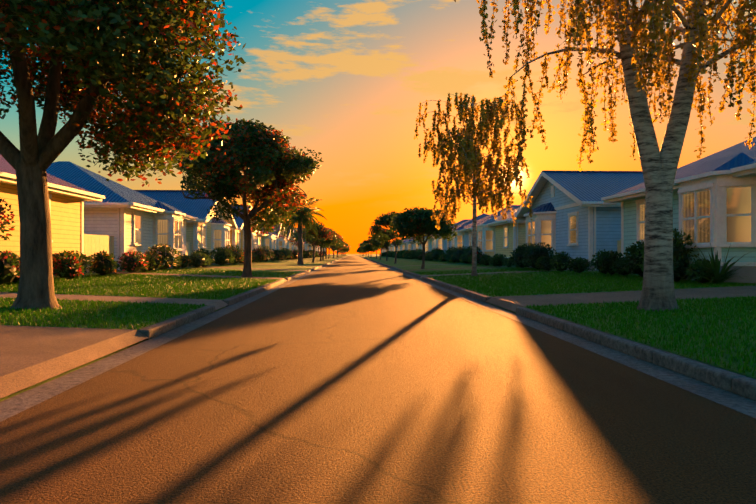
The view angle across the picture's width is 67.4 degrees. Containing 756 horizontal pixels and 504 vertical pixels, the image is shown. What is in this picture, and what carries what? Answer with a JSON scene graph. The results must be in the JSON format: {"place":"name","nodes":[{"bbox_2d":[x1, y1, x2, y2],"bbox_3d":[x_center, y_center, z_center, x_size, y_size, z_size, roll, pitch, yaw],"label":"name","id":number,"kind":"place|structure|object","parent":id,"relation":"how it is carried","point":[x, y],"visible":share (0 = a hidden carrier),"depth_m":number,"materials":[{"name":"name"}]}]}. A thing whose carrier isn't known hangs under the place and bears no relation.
{"place":"outdoors","nodes":[
{"label":"outdoors","id":0,"kind":"place"},
{"bbox_2d":[230,205,259,249],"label":"house","id":1,"kind":"structure","parent":0,"point":[237,236],"depth_m":48.91,"materials":[{"name":"yellow"}]},
{"bbox_2d":[286,225,294,250],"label":"house","id":2,"kind":"structure","parent":0,"point":[289,246],"depth_m":85.26,"materials":[{"name":"beige"}]},
{"bbox_2d":[0,255,755,503],"bbox_3d":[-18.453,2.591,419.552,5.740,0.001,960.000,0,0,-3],"label":"road","id":3,"kind":"structure","parent":0,"point":[353,379],"depth_m":3.84,"materials":[{"name":"grey asphalt"}]},
{"bbox_2d":[0,255,755,421],"bbox_3d":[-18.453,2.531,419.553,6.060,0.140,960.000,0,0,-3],"label":"kerb","id":4,"kind":"structure","parent":3,"relation":"on","point":[733,390],"depth_m":6.21,"materials":[{"name":"concrete"}]},
{"bbox_2d":[0,256,755,397],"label":"driveway paving","id":5,"kind":"structure","parent":0,"point":[31,355],"depth_m":6.89,"materials":[{"name":"grey concrete"}]},
{"bbox_2d":[0,254,755,377],"bbox_3d":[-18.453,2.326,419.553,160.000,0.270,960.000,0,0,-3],"label":"lawn","id":6,"kind":"structure","parent":0,"point":[403,263],"depth_m":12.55,"materials":[{"name":"green plant"}]},
{"bbox_2d":[0,154,104,275],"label":"house","id":7,"kind":"structure","parent":6,"relation":"on","point":[66,201],"depth_m":18.78,"materials":[{"name":"yellow wood"}]},
{"bbox_2d":[0,250,149,284],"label":"shrubs","id":8,"kind":"object","parent":6,"relation":"on","point":[69,264],"visible":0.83,"depth_m":16.92,"materials":[{"name":"green plant"}]},
{"bbox_2d":[84,234,113,272],"bbox_3d":[-11.135,0.094,22.437,0.171,1.562,2.950,0,0,-3],"label":"fence","id":9,"kind":"object","parent":6,"relation":"on","point":[95,243],"visible":0.52,"depth_m":22.24,"materials":[{"name":"paint"}]},
{"bbox_2d":[46,161,197,270],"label":"house","id":10,"kind":"structure","parent":6,"relation":"on","point":[129,219],"depth_m":26.18,"materials":[{"name":"white wood"}]},
{"bbox_2d":[0,0,245,309],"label":"tree","id":11,"kind":"object","parent":6,"relation":"on","point":[105,51],"visible":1,"depth_m":9.26,"materials":[{"name":"green plant"}]},
{"bbox_2d":[0,268,298,329],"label":"grass","id":12,"kind":"structure","parent":6,"relation":"on","point":[156,289],"depth_m":12.75,"materials":[{"name":"green plant"}]},
{"bbox_2d":[141,243,214,270],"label":"shrubs","id":13,"kind":"object","parent":6,"relation":"on","point":[160,256],"visible":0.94,"depth_m":25.84,"materials":[{"name":"green plant"}]},
{"bbox_2d":[134,190,236,263],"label":"house","id":14,"kind":"structure","parent":6,"relation":"on","point":[205,231],"depth_m":38.47,"materials":[{"name":"beige"}]},
{"bbox_2d":[186,241,189,255],"bbox_3d":[-11.697,0.135,33.953,0.171,1.562,2.650,0,0,-3],"label":"fence","id":15,"kind":"object","parent":6,"relation":"on","point":[187,248],"visible":0.06,"depth_m":34.87,"materials":[{"name":"paint"}]},
{"bbox_2d":[211,244,253,264],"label":"shrubs","id":16,"kind":"object","parent":6,"relation":"on","point":[227,254],"visible":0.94,"depth_m":36.07,"materials":[{"name":"green plant"}]},
{"bbox_2d":[172,118,322,277],"bbox_3d":[-5.258,-2.145,22.760,5.582,6.467,5.959,0,0,-29],"label":"tree","id":17,"kind":"object","parent":6,"relation":"on","point":[272,162],"visible":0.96,"depth_m":21.14,"materials":[{"name":"green plant"}]},
{"bbox_2d":[252,246,273,261],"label":"shrubs","id":18,"kind":"object","parent":6,"relation":"on","point":[260,254],"visible":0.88,"depth_m":49.36,"materials":[{"name":"green plant"}]},
{"bbox_2d":[256,231,275,260],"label":"house","id":19,"kind":"structure","parent":6,"relation":"on","point":[264,240],"depth_m":62.42,"materials":[{"name":"beige"}]},
{"bbox_2d":[262,220,285,249],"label":"house","id":20,"kind":"structure","parent":6,"relation":"on","point":[279,242],"depth_m":73.81,"materials":[{"name":"white"}]},
{"bbox_2d":[270,248,290,260],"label":"shrubs","id":21,"kind":"object","parent":6,"relation":"on","point":[282,254],"visible":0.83,"depth_m":62.04,"materials":[{"name":"green plant"}]},
{"bbox_2d":[285,249,298,259],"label":"shrubs","id":22,"kind":"object","parent":6,"relation":"on","point":[294,254],"visible":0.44,"depth_m":78.62,"materials":[{"name":"green plant"}]},
{"bbox_2d":[293,228,297,250],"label":"house","id":23,"kind":"structure","parent":6,"relation":"on","point":[295,247],"depth_m":96.77,"materials":[{"name":"yellow"}]},
{"bbox_2d":[274,190,326,264],"bbox_3d":[-6.786,-2.134,49.538,4.303,6.594,4.418,0,0,39],"label":"palm","id":24,"kind":"object","parent":6,"relation":"on","point":[303,218],"visible":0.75,"depth_m":49.43,"materials":[{"name":"green plant"}]},
{"bbox_2d":[303,250,309,257],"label":"shrubs","id":25,"kind":"object","parent":6,"relation":"on","point":[306,253],"visible":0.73,"depth_m":94.49,"materials":[{"name":"green plant"}]},
{"bbox_2d":[308,250,312,257],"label":"shrubs","id":26,"kind":"object","parent":6,"relation":"on","point":[311,253],"visible":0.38,"depth_m":106.45,"materials":[{"name":"green plant"}]},
{"bbox_2d":[288,222,335,262],"bbox_3d":[-7.148,-1.049,61.830,5.214,4.555,5.036,0,0,-3],"label":"tree","id":27,"kind":"object","parent":6,"relation":"on","point":[323,232],"visible":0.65,"depth_m":60.94,"materials":[{"name":"green plant"}]},
{"bbox_2d":[304,230,341,260],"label":"tree","id":28,"kind":"object","parent":6,"relation":"on","point":[327,242],"visible":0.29,"depth_m":73.15,"materials":[{"name":"green plant"}]},
{"bbox_2d":[308,236,341,258],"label":"tree","id":29,"kind":"object","parent":6,"relation":"on","point":[339,244],"visible":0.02,"depth_m":99.80,"materials":[{"name":"green plant"}]},
{"bbox_2d":[310,228,339,259],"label":"tree","id":30,"kind":"object","parent":6,"relation":"on","point":[326,246],"visible":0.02,"depth_m":87.58,"materials":[{"name":"green plant"}]},
{"bbox_2d":[328,240,343,258],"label":"tree","id":31,"kind":"object","parent":6,"relation":"on","point":[335,247],"visible":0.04,"depth_m":111.98,"materials":[{"name":"green plant"}]},
{"bbox_2d":[329,233,345,257],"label":"tree","id":32,"kind":"object","parent":6,"relation":"on","point":[344,243],"visible":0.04,"depth_m":125.89,"materials":[{"name":"green plant"}]},
{"bbox_2d":[360,240,375,252],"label":"tree","id":33,"kind":"object","parent":6,"relation":"on","point":[365,241],"visible":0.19,"depth_m":167.15,"materials":[{"name":"green plant"}]},
{"bbox_2d":[363,244,376,257],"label":"tree","id":34,"kind":"object","parent":6,"relation":"on","point":[367,247],"visible":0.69,"depth_m":129.14,"materials":[{"name":"green plant"}]},
{"bbox_2d":[0,199,752,283],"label":"shrubs","id":35,"kind":"object","parent":6,"relation":"on","point":[722,276],"visible":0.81,"depth_m":14.06,"materials":[{"name":"green plant"}]},
{"bbox_2d":[372,240,390,259],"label":"tree","id":36,"kind":"object","parent":6,"relation":"on","point":[383,247],"visible":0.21,"depth_m":94.42,"materials":[{"name":"green plant"}]},
{"bbox_2d":[368,228,403,260],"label":"tree","id":37,"kind":"object","parent":6,"relation":"on","point":[377,245],"visible":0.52,"depth_m":76.97,"materials":[{"name":"green plant"}]},
{"bbox_2d":[367,211,424,263],"bbox_3d":[1.839,-1.461,56.514,5.801,5.376,4.874,0,0,-3],"label":"tree","id":38,"kind":"object","parent":6,"relation":"on","point":[376,229],"visible":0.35,"depth_m":56.25,"materials":[{"name":"green plant"}]},
{"bbox_2d":[398,249,409,257],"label":"shrubs","id":39,"kind":"object","parent":6,"relation":"on","point":[401,254],"visible":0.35,"depth_m":98.36,"materials":[{"name":"green plant"}]},
{"bbox_2d":[403,250,414,258],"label":"shrubs","id":40,"kind":"object","parent":6,"relation":"on","point":[407,254],"visible":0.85,"depth_m":85.42,"materials":[{"name":"green plant"}]},
{"bbox_2d":[412,249,422,259],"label":"shrubs","id":41,"kind":"object","parent":6,"relation":"on","point":[418,254],"visible":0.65,"depth_m":75.54,"materials":[{"name":"green plant"}]},
{"bbox_2d":[386,206,457,268],"bbox_3d":[2.857,-0.884,36.239,4.722,4.063,4.539,0,0,-3],"label":"tree","id":42,"kind":"object","parent":6,"relation":"on","point":[416,221],"visible":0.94,"depth_m":35.19,"materials":[{"name":"green plant"}]},
{"bbox_2d":[420,247,444,260],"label":"shrubs","id":43,"kind":"object","parent":6,"relation":"on","point":[433,254],"visible":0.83,"depth_m":59.24,"materials":[{"name":"green plant"}]},
{"bbox_2d":[437,247,458,262],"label":"shrubs","id":44,"kind":"object","parent":6,"relation":"on","point":[445,256],"visible":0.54,"depth_m":49.39,"materials":[{"name":"green plant"}]},
{"bbox_2d":[450,245,492,265],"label":"shrubs","id":45,"kind":"object","parent":6,"relation":"on","point":[463,254],"visible":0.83,"depth_m":41.84,"materials":[{"name":"green plant"}]},
{"bbox_2d":[413,92,532,275],"bbox_3d":[3.986,-2.953,23.500,5.006,8.028,4.817,0,0,-32],"label":"birch","id":46,"kind":"object","parent":6,"relation":"on","point":[469,158],"visible":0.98,"depth_m":22.95,"materials":[{"name":"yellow plant"}]},
{"bbox_2d":[489,242,555,270],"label":"shrubs","id":47,"kind":"object","parent":6,"relation":"on","point":[538,256],"visible":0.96,"depth_m":26.56,"materials":[{"name":"green plant"}]},
{"bbox_2d":[514,170,643,270],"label":"house","id":48,"kind":"structure","parent":6,"relation":"on","point":[574,216],"depth_m":26.93,"materials":[{"name":"blue"}]},
{"bbox_2d":[454,0,755,311],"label":"birch","id":49,"kind":"object","parent":6,"relation":"on","point":[659,168],"visible":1,"depth_m":9.37,"materials":[{"name":"yellow plant"}]},
{"bbox_2d":[617,239,620,257],"bbox_3d":[13.997,0.172,23.383,8.350,1.412,0.171,0,0,-3],"label":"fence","id":50,"kind":"object","parent":6,"relation":"on","point":[618,246],"depth_m":23.19,"materials":[{"name":"paint"}]},
{"bbox_2d":[549,228,715,282],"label":"shrubs","id":51,"kind":"object","parent":6,"relation":"on","point":[611,262],"visible":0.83,"depth_m":17.65,"materials":[{"name":"green plant"}]},
{"bbox_2d":[601,137,755,282],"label":"house","id":52,"kind":"structure","parent":6,"relation":"on","point":[714,199],"depth_m":14.97,"materials":[{"name":"white wood"}]},
{"bbox_2d":[0,254,755,401],"bbox_3d":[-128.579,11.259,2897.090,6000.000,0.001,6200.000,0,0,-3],"label":"curb","id":53,"kind":"structure","parent":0,"point":[47,380],"depth_m":6.16,"materials":[{"name":"grey concrete"}]},
{"bbox_2d":[0,0,755,253],"label":"sky","id":54,"kind":"structure","parent":0,"point":[347,81],"materials":[{"name":"orange"}]},
{"bbox_2d":[400,240,407,250],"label":"house","id":55,"kind":"structure","parent":0,"point":[403,246],"depth_m":109.76,"materials":[{"name":"beige"}]},
{"bbox_2d":[406,239,412,250],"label":"house","id":56,"kind":"structure","parent":0,"point":[409,245],"depth_m":98.27,"materials":[{"name":"blue"}]},
{"bbox_2d":[412,225,450,250],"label":"house","id":57,"kind":"structure","parent":0,"point":[417,246],"depth_m":86.47,"materials":[{"name":"white"}]},
{"bbox_2d":[422,219,469,252],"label":"house","id":58,"kind":"structure","parent":0,"point":[429,245],"depth_m":74.48,"materials":[{"name":"white"}]},
{"bbox_2d":[434,213,487,250],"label":"house","id":59,"kind":"structure","parent":0,"point":[442,243],"depth_m":63.11,"materials":[{"name":"white"}]},
{"bbox_2d":[451,205,519,247],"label":"house","id":60,"kind":"structure","parent":0,"point":[463,236],"depth_m":51.35,"materials":[{"name":"white wood"}]},
{"bbox_2d":[477,207,525,257],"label":"house","id":61,"kind":"structure","parent":0,"point":[499,235],"depth_m":38.92,"materials":[{"name":"beige"}]}
]}

